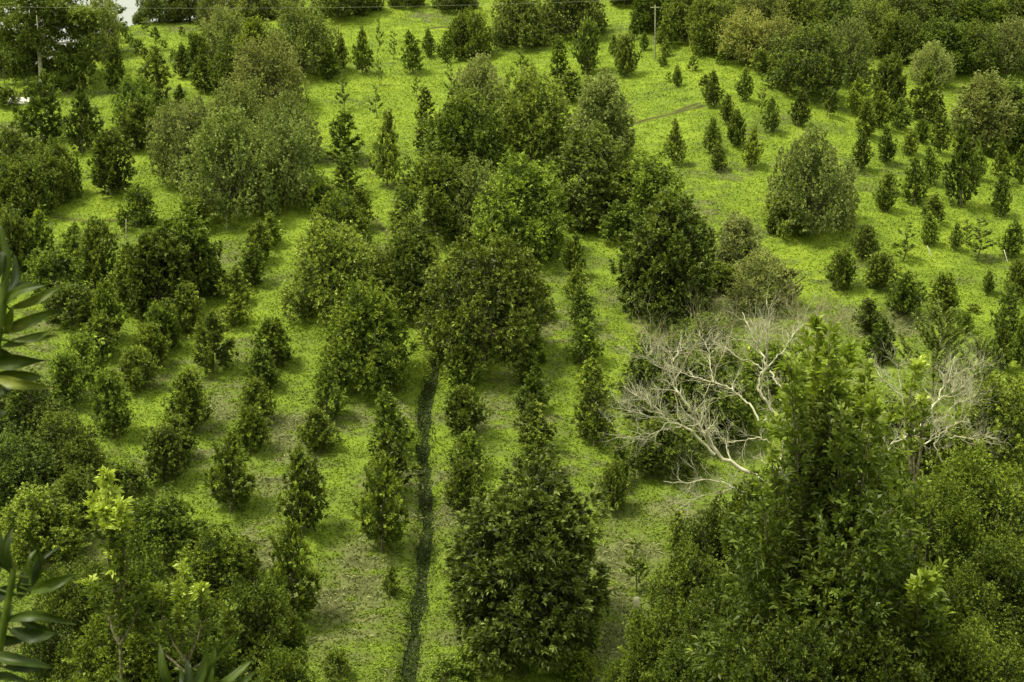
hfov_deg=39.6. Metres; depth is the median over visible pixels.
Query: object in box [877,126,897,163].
young tree
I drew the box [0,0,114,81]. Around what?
spreading tree
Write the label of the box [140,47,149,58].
sapling
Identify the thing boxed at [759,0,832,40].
round tree
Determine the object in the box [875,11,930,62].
round tree
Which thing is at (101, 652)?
bank tree
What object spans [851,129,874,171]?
young tree
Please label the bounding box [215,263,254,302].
young tree
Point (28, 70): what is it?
thin tree
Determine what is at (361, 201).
young tree
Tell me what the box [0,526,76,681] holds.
leafy branch
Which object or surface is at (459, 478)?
bushy tree
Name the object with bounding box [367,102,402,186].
young tree
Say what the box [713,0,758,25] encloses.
grey green tree
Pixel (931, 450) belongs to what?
leafy tree
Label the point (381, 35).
thin tree
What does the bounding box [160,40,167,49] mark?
sapling
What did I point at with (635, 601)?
tree guard
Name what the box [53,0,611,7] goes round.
overhead wire
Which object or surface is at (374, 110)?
thin tree
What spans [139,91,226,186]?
grey green tree
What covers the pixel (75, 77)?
bush
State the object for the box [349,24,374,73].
young tree
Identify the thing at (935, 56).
grey green tree
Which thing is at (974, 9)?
leafy tree
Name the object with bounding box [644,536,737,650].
bank tree
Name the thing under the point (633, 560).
thin tree
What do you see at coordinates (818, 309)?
bare tree
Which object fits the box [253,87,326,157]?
grey green tree
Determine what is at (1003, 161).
young tree
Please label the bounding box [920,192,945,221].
young tree
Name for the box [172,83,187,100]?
young tree
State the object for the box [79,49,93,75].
thin tree
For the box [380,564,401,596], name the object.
young tree
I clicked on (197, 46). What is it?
bushy tree
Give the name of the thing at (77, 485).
leafy tree
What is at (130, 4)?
sky
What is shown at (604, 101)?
grey green tree
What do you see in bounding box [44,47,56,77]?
thin tree
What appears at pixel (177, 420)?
bushy tree
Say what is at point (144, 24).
sapling
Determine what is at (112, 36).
grey green tree
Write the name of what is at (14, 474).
round tree
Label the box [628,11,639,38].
young tree
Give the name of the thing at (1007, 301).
young tree
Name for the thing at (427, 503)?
weeds
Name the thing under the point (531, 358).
young tree
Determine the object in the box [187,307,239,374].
young tree
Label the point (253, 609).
bank tree
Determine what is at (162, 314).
bushy tree
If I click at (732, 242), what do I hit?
grey green tree
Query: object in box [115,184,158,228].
bush
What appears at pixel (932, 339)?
twiggy tree
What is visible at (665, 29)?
young tree
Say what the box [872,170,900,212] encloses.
bushy tree
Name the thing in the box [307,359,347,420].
young tree
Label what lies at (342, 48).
young tree
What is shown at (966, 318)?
bushy tree
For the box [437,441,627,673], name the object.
round tree
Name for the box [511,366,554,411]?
young tree
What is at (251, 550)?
bush
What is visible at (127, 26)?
grey green tree
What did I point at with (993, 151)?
young tree
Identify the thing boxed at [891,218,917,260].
thin tree
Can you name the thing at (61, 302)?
bush
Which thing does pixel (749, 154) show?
young tree
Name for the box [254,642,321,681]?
bank tree
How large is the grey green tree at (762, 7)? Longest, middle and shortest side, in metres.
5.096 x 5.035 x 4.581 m
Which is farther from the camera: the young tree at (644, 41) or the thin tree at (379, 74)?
the young tree at (644, 41)
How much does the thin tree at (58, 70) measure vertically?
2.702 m
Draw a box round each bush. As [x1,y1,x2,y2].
[0,85,21,106]
[0,202,30,229]
[20,246,87,303]
[43,280,97,329]
[49,76,69,90]
[65,73,92,89]
[95,460,148,497]
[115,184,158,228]
[170,195,213,229]
[218,534,262,574]
[306,176,334,212]
[322,647,350,679]
[426,656,473,681]
[453,621,498,669]
[511,323,547,366]
[526,279,555,320]
[554,642,599,681]
[596,199,645,242]
[703,260,738,292]
[738,340,810,412]
[763,189,808,238]
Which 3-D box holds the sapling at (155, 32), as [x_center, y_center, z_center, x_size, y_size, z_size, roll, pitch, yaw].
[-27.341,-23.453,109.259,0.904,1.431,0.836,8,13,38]
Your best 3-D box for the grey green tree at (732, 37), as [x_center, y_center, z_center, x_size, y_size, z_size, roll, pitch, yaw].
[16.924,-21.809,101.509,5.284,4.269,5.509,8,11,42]
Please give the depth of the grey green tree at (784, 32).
99.53 m
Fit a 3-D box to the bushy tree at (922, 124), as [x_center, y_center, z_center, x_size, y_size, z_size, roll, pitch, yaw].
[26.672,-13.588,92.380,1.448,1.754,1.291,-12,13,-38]
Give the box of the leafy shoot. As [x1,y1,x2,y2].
[900,566,944,679]
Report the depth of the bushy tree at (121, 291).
71.71 m
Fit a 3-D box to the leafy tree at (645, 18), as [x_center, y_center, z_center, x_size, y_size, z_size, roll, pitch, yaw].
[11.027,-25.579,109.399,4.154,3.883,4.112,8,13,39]
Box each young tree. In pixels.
[10,69,69,144]
[15,204,56,272]
[57,220,82,272]
[59,78,103,153]
[88,274,128,338]
[100,41,124,90]
[135,42,175,105]
[172,42,192,78]
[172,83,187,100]
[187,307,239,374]
[189,52,216,91]
[203,428,256,513]
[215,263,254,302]
[218,290,253,327]
[235,240,265,287]
[237,218,274,259]
[254,210,287,244]
[257,515,321,620]
[276,443,330,535]
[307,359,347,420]
[317,40,340,80]
[334,31,350,69]
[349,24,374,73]
[349,182,378,226]
[351,450,410,553]
[365,385,415,448]
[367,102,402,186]
[367,425,420,499]
[373,389,400,432]
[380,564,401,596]
[399,30,425,73]
[420,26,435,57]
[434,28,456,62]
[510,398,558,442]
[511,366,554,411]
[511,426,562,472]
[512,350,545,386]
[526,66,542,110]
[559,232,585,276]
[560,263,590,297]
[564,316,605,365]
[565,286,599,327]
[570,376,616,447]
[573,356,616,396]
[608,34,619,55]
[608,431,631,486]
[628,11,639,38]
[639,30,648,50]
[656,14,674,46]
[657,52,667,64]
[659,38,672,56]
[663,116,688,165]
[666,506,690,552]
[672,63,682,85]
[701,68,725,107]
[702,115,722,151]
[709,140,730,170]
[719,93,734,124]
[726,106,746,146]
[734,64,754,101]
[740,124,763,168]
[760,96,782,132]
[787,87,811,126]
[844,75,875,115]
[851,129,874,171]
[855,97,879,136]
[861,315,897,363]
[871,88,896,127]
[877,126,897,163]
[890,95,914,129]
[899,128,919,154]
[899,153,933,204]
[905,59,944,118]
[918,209,942,245]
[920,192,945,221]
[921,143,943,184]
[925,95,947,123]
[925,106,953,153]
[939,115,985,208]
[948,220,965,249]
[973,137,988,179]
[982,270,996,292]
[983,133,1000,158]
[988,168,1012,216]
[989,282,1023,341]
[989,317,1017,370]
[990,139,1014,181]
[996,219,1023,257]
[1010,144,1023,183]
[1012,314,1023,369]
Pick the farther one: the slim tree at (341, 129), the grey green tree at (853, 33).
the grey green tree at (853, 33)
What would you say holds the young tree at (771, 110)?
on the terrain at (600, 270)
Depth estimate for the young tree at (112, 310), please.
69.24 m
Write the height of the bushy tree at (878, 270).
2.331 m
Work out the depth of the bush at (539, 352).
66.30 m
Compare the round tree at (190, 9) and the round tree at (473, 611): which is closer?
the round tree at (473, 611)
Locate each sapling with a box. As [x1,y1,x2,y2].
[99,55,106,64]
[121,27,129,39]
[125,33,134,46]
[132,38,144,54]
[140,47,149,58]
[141,18,151,29]
[149,26,159,41]
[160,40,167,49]
[168,49,175,59]
[178,25,185,34]
[664,71,671,81]
[687,55,699,71]
[693,45,702,58]
[698,74,709,88]
[714,50,726,63]
[749,46,769,74]
[821,86,839,116]
[894,354,933,559]
[915,279,927,296]
[967,303,981,312]
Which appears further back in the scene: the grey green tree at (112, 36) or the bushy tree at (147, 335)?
the grey green tree at (112, 36)
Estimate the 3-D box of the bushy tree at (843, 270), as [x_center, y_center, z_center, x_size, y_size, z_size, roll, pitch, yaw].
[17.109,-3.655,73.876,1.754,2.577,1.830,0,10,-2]
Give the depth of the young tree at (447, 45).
104.46 m
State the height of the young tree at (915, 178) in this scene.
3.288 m
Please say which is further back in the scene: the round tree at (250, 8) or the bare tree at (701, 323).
the round tree at (250, 8)
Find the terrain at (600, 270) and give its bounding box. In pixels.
[0,0,1023,681]
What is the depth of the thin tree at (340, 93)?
95.61 m
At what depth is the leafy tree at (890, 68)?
96.57 m
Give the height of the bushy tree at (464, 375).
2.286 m
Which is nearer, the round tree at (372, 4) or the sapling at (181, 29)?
the sapling at (181, 29)
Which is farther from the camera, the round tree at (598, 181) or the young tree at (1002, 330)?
the round tree at (598, 181)
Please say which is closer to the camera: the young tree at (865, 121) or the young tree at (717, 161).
the young tree at (717, 161)
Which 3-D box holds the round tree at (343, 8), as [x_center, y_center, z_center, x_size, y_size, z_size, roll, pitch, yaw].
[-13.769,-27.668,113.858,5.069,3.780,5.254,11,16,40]
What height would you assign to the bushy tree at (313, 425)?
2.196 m
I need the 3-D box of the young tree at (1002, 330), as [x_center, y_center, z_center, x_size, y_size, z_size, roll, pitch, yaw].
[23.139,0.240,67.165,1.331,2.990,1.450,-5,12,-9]
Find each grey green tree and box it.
[88,0,124,57]
[116,21,128,31]
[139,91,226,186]
[172,100,291,218]
[193,0,233,27]
[198,2,246,59]
[199,74,270,137]
[224,28,309,109]
[239,103,326,207]
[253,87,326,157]
[259,0,305,17]
[260,0,346,74]
[336,234,394,299]
[440,152,514,238]
[444,50,509,121]
[450,242,504,300]
[563,66,637,162]
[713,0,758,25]
[714,211,764,270]
[715,5,779,61]
[721,244,798,311]
[735,0,791,29]
[743,9,805,71]
[757,122,865,235]
[818,15,879,84]
[846,0,893,24]
[905,38,958,84]
[946,68,1023,149]
[978,11,1023,73]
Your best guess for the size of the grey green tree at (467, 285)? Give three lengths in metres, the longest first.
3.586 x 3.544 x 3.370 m
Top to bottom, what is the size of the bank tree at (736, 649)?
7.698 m
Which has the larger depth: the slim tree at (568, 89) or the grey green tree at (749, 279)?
the slim tree at (568, 89)
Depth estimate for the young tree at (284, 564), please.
50.97 m
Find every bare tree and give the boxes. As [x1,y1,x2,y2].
[594,270,819,530]
[619,285,762,416]
[768,273,875,350]
[850,327,1016,472]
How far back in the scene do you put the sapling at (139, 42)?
106.33 m
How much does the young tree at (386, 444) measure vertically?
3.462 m
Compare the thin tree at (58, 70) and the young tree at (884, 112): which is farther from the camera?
the thin tree at (58, 70)
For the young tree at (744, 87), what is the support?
on the terrain at (600, 270)
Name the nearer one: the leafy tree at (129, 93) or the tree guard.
the tree guard
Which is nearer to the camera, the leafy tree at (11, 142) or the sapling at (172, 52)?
the leafy tree at (11, 142)
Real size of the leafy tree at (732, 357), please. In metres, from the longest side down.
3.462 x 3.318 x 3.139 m
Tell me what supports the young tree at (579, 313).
on the terrain at (600, 270)
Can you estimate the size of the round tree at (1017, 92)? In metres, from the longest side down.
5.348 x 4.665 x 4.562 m
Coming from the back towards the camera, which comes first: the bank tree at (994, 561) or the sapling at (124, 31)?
the sapling at (124, 31)
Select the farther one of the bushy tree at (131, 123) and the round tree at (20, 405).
the bushy tree at (131, 123)
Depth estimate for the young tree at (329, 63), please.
100.36 m
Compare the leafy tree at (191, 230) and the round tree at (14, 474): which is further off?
the leafy tree at (191, 230)
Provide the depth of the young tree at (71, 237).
75.25 m
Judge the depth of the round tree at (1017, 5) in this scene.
115.63 m
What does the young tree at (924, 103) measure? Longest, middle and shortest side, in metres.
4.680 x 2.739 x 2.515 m
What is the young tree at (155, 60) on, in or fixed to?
on the terrain at (600, 270)
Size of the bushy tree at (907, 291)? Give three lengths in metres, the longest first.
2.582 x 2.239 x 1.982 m
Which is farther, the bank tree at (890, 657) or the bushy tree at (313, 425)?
the bushy tree at (313, 425)
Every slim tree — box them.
[325,107,366,159]
[331,152,369,195]
[412,116,436,152]
[413,85,434,120]
[549,32,570,82]
[557,68,583,100]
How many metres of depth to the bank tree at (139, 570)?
32.69 m
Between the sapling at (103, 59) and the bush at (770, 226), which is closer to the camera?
the bush at (770, 226)
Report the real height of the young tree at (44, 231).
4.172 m
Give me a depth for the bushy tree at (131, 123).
88.97 m
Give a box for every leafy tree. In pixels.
[0,120,43,176]
[0,150,64,216]
[0,154,35,217]
[0,479,91,569]
[29,135,86,203]
[50,460,107,528]
[107,73,159,128]
[122,222,192,318]
[125,481,208,570]
[131,10,144,24]
[151,207,229,299]
[168,520,264,618]
[204,35,256,92]
[231,14,268,65]
[309,185,373,249]
[312,272,420,395]
[386,150,483,239]
[416,82,517,178]
[444,5,496,58]
[464,144,573,259]
[609,0,628,4]
[614,318,716,423]
[616,147,693,222]
[623,407,713,477]
[628,0,669,31]
[655,348,762,446]
[683,311,745,371]
[861,390,966,476]
[868,51,908,109]
[906,13,977,71]
[944,371,1023,467]
[950,0,1009,41]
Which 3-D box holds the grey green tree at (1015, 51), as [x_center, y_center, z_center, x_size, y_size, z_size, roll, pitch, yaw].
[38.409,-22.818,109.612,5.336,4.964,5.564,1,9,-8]
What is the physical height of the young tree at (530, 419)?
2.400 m
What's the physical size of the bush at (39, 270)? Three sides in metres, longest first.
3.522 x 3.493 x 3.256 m
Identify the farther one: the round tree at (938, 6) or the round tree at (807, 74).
the round tree at (938, 6)
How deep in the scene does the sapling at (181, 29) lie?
110.89 m
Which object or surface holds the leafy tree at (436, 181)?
on the terrain at (600, 270)
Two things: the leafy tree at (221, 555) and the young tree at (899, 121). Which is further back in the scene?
the young tree at (899, 121)
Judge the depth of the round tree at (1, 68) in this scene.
103.62 m
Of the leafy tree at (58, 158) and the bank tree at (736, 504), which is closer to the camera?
the bank tree at (736, 504)
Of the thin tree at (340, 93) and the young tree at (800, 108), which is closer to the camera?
the young tree at (800, 108)
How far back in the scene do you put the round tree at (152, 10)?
114.97 m
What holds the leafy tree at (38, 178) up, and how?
on the terrain at (600, 270)
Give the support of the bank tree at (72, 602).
on the terrain at (600, 270)
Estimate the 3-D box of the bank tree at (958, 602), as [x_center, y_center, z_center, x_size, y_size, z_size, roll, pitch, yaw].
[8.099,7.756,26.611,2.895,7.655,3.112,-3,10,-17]
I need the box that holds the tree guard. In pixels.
[633,597,638,613]
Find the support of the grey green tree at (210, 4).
on the terrain at (600, 270)
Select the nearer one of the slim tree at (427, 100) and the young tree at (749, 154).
the young tree at (749, 154)
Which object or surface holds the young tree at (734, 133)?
on the terrain at (600, 270)
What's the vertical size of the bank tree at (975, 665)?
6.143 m
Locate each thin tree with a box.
[0,53,10,83]
[5,56,18,87]
[15,58,28,84]
[26,55,35,83]
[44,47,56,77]
[52,56,64,76]
[61,54,72,80]
[69,63,81,75]
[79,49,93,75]
[84,74,94,99]
[111,0,127,30]
[304,87,310,106]
[334,67,348,106]
[368,85,383,117]
[373,49,383,84]
[376,16,383,45]
[389,31,397,57]
[411,70,421,97]
[443,58,455,96]
[514,34,529,72]
[620,537,652,591]
[757,86,767,112]
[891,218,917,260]
[893,172,902,189]
[960,218,972,243]
[964,217,995,258]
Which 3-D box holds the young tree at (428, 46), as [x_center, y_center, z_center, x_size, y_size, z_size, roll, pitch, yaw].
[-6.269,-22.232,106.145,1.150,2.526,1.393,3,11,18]
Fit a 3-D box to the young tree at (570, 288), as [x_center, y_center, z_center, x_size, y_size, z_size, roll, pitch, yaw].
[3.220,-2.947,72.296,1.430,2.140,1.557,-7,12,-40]
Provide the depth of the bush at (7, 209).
78.17 m
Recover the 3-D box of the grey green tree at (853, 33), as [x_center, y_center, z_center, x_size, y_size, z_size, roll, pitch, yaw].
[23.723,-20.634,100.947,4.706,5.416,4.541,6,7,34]
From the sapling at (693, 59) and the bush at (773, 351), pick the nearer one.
the bush at (773, 351)
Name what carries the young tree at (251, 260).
on the terrain at (600, 270)
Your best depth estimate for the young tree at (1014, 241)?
77.89 m
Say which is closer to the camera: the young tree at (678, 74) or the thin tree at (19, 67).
the young tree at (678, 74)
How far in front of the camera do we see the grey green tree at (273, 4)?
113.45 m
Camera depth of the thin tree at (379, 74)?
100.35 m
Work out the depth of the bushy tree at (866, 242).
76.47 m
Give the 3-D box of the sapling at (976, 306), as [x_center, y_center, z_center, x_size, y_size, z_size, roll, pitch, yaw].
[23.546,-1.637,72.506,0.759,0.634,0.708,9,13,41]
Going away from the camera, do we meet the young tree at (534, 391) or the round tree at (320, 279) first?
the young tree at (534, 391)
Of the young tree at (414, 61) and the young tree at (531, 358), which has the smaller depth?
the young tree at (531, 358)
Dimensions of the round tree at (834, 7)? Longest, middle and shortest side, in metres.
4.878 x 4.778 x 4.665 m
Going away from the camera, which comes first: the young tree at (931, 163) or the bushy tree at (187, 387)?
the bushy tree at (187, 387)
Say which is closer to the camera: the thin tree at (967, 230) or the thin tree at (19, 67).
the thin tree at (967, 230)
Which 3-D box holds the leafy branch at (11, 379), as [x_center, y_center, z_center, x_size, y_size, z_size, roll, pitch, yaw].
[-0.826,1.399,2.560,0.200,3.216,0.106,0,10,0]
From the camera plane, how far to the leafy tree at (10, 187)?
80.55 m
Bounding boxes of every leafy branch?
[0,225,64,416]
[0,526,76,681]
[112,637,266,681]
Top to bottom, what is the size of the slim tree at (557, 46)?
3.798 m
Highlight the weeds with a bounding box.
[393,346,446,681]
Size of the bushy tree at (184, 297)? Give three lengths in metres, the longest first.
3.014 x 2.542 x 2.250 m
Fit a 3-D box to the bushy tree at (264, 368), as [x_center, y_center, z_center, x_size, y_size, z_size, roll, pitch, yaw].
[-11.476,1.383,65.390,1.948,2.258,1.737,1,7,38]
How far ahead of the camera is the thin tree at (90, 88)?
96.07 m
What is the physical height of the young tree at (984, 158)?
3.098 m
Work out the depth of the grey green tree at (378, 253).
71.33 m
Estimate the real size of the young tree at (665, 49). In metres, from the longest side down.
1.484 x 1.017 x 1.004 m
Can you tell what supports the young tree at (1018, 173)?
on the terrain at (600, 270)
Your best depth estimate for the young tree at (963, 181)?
82.96 m
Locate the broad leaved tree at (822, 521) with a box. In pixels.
[684,312,984,681]
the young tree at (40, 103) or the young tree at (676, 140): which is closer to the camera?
the young tree at (676, 140)
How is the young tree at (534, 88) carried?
on the terrain at (600, 270)
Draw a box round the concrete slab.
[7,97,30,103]
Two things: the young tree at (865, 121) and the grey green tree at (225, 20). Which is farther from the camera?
the grey green tree at (225, 20)
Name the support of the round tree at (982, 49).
on the terrain at (600, 270)
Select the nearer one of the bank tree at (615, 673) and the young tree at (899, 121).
the bank tree at (615, 673)
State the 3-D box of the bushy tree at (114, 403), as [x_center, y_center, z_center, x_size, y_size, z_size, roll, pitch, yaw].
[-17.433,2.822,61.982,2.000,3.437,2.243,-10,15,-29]
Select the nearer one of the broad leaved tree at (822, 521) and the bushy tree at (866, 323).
the broad leaved tree at (822, 521)
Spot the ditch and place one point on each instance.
(413, 625)
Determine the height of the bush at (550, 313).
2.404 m
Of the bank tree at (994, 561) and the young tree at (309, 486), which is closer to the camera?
the bank tree at (994, 561)
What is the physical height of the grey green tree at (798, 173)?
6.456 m
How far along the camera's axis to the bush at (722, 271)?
73.06 m
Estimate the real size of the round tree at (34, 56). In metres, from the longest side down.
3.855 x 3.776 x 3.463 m
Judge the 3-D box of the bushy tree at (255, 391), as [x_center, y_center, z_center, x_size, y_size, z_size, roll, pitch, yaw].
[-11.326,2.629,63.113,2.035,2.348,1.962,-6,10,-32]
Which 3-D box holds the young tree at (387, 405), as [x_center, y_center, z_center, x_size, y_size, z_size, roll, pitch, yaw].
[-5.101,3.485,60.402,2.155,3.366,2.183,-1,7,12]
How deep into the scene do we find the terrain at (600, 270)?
71.45 m
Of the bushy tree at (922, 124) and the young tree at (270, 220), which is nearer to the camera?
the young tree at (270, 220)
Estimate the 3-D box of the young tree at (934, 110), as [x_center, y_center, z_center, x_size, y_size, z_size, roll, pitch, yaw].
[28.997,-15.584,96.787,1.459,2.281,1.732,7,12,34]
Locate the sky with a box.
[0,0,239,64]
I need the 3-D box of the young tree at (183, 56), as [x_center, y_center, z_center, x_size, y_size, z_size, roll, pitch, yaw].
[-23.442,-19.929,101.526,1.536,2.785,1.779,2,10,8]
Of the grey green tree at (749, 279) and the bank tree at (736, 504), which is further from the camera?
the grey green tree at (749, 279)
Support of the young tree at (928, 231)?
on the terrain at (600, 270)
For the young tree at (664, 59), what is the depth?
100.95 m
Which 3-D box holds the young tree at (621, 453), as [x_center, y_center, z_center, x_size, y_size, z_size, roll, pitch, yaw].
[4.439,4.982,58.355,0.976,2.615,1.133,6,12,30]
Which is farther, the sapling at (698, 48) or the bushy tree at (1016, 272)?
the sapling at (698, 48)
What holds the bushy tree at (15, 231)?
on the terrain at (600, 270)
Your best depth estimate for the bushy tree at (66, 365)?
64.09 m
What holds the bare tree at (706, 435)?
on the terrain at (600, 270)
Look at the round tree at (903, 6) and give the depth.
115.13 m
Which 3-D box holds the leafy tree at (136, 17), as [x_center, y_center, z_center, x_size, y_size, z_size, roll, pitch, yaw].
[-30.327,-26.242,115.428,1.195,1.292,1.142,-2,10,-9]
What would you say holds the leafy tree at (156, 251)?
on the terrain at (600, 270)
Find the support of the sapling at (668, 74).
on the terrain at (600, 270)
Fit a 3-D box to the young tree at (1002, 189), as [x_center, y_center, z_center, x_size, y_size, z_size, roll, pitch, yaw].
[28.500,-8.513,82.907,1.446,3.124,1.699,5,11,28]
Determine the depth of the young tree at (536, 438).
58.95 m
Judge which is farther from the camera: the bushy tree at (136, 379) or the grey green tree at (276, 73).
the grey green tree at (276, 73)
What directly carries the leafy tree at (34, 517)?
on the terrain at (600, 270)
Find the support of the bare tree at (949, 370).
on the terrain at (600, 270)
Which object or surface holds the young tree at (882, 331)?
on the terrain at (600, 270)
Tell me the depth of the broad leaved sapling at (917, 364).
25.99 m
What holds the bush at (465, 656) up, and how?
on the terrain at (600, 270)
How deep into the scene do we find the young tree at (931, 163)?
85.95 m
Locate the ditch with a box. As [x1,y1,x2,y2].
[401,355,441,681]
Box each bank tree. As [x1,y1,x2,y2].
[12,551,129,681]
[47,611,160,681]
[71,528,188,666]
[134,599,252,681]
[213,571,313,681]
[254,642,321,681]
[601,653,640,681]
[614,590,690,681]
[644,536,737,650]
[645,638,718,681]
[658,570,750,680]
[675,490,751,588]
[715,465,785,586]
[719,567,848,681]
[728,610,855,681]
[826,607,931,681]
[827,559,932,673]
[847,448,925,562]
[878,466,1006,600]
[900,558,1023,678]
[913,607,1023,681]
[919,436,1023,624]
[945,534,1023,669]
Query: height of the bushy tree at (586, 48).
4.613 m
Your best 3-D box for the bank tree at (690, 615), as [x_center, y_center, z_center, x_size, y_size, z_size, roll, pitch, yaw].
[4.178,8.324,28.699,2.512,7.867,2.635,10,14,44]
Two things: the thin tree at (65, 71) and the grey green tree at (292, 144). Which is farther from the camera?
the thin tree at (65, 71)
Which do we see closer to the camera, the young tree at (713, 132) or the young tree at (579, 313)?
the young tree at (579, 313)
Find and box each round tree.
[0,27,25,74]
[0,368,75,452]
[0,421,68,520]
[1,31,53,73]
[19,403,112,484]
[135,0,185,22]
[165,0,207,20]
[226,0,271,20]
[279,213,386,326]
[307,0,370,17]
[344,0,384,10]
[374,212,449,317]
[386,0,425,6]
[408,229,555,371]
[429,0,478,10]
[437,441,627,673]
[450,533,513,615]
[485,0,553,46]
[487,62,577,159]
[536,0,610,36]
[544,121,634,228]
[605,189,720,327]
[657,0,710,41]
[683,0,745,52]
[758,19,855,95]
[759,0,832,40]
[805,0,862,39]
[846,0,902,54]
[873,0,931,35]
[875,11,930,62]
[911,0,966,36]
[947,16,1003,73]
[986,0,1023,39]
[987,74,1023,150]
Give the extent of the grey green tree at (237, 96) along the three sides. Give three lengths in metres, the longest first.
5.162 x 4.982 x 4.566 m
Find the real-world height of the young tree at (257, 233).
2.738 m
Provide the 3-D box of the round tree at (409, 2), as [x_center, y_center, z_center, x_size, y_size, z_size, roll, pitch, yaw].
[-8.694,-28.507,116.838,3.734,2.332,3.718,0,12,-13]
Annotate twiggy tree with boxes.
[773,267,805,307]
[838,158,858,213]
[896,297,976,396]
[950,331,1006,402]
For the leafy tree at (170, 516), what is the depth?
53.59 m
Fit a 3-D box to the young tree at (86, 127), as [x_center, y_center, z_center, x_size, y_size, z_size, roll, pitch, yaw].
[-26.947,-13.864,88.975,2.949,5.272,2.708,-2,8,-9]
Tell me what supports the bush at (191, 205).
on the terrain at (600, 270)
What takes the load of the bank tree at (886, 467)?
on the terrain at (600, 270)
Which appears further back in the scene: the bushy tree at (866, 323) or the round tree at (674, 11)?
the round tree at (674, 11)
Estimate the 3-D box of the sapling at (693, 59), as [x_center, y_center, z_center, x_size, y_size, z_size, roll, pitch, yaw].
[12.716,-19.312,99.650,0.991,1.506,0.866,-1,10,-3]
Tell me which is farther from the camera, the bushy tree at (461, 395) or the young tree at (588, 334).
the young tree at (588, 334)
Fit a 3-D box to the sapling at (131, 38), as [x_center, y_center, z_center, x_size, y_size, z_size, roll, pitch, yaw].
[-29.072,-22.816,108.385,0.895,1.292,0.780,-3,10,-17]
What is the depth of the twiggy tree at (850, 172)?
80.06 m
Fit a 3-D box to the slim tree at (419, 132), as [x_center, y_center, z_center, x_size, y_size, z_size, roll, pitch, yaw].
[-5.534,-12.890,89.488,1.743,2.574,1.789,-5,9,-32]
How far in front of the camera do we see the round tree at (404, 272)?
70.06 m
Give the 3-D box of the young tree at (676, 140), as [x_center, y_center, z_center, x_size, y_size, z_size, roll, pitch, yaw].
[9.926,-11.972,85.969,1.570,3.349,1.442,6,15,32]
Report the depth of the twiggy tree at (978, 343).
62.84 m
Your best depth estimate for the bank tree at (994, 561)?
26.75 m
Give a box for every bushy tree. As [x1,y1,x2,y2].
[0,208,33,278]
[44,349,97,406]
[61,330,111,384]
[68,313,119,355]
[73,215,121,289]
[85,368,134,437]
[86,128,137,195]
[106,243,148,312]
[107,98,159,150]
[116,344,165,391]
[124,321,171,369]
[136,297,183,347]
[138,422,198,482]
[147,413,199,460]
[160,367,214,432]
[168,280,205,334]
[184,30,208,67]
[231,376,276,419]
[232,402,272,452]
[240,347,280,390]
[250,316,295,368]
[296,406,341,453]
[440,345,489,385]
[441,383,494,436]
[441,457,490,511]
[445,426,493,474]
[567,16,600,73]
[596,457,631,513]
[613,32,642,76]
[824,247,858,291]
[849,221,883,259]
[852,297,887,333]
[860,251,905,289]
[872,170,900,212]
[883,270,927,316]
[914,118,931,143]
[925,272,961,312]
[956,312,976,333]
[1003,259,1023,299]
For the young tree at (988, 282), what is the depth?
74.14 m
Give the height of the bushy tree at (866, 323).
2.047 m
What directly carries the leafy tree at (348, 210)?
on the terrain at (600, 270)
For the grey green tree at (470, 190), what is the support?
on the terrain at (600, 270)
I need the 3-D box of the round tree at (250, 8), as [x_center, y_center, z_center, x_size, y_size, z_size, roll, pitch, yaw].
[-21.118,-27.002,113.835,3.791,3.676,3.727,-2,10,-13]
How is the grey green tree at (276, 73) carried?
on the terrain at (600, 270)
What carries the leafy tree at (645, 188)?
on the terrain at (600, 270)
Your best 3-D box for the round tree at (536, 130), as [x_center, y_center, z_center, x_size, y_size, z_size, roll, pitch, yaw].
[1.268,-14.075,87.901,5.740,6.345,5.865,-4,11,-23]
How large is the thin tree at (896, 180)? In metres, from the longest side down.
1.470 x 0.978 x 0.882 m
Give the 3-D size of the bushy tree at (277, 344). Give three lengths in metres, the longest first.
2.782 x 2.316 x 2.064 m
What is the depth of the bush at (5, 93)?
97.07 m
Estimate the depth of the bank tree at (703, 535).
32.94 m
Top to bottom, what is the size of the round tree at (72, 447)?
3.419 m
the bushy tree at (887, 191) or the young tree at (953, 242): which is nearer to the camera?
the young tree at (953, 242)
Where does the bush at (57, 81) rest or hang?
on the terrain at (600, 270)
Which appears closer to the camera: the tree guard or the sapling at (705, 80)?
the tree guard
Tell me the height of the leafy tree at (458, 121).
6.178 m
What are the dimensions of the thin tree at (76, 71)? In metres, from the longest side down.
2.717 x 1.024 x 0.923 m
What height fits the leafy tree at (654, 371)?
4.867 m
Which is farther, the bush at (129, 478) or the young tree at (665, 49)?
the young tree at (665, 49)
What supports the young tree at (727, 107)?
on the terrain at (600, 270)
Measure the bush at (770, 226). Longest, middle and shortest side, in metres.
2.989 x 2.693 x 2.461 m
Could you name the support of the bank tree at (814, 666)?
on the terrain at (600, 270)
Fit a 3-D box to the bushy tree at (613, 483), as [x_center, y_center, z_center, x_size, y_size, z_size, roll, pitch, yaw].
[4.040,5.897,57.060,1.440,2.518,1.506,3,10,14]
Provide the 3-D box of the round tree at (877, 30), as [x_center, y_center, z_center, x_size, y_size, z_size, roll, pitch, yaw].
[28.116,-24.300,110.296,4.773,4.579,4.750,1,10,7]
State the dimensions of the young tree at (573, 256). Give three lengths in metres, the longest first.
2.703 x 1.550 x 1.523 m

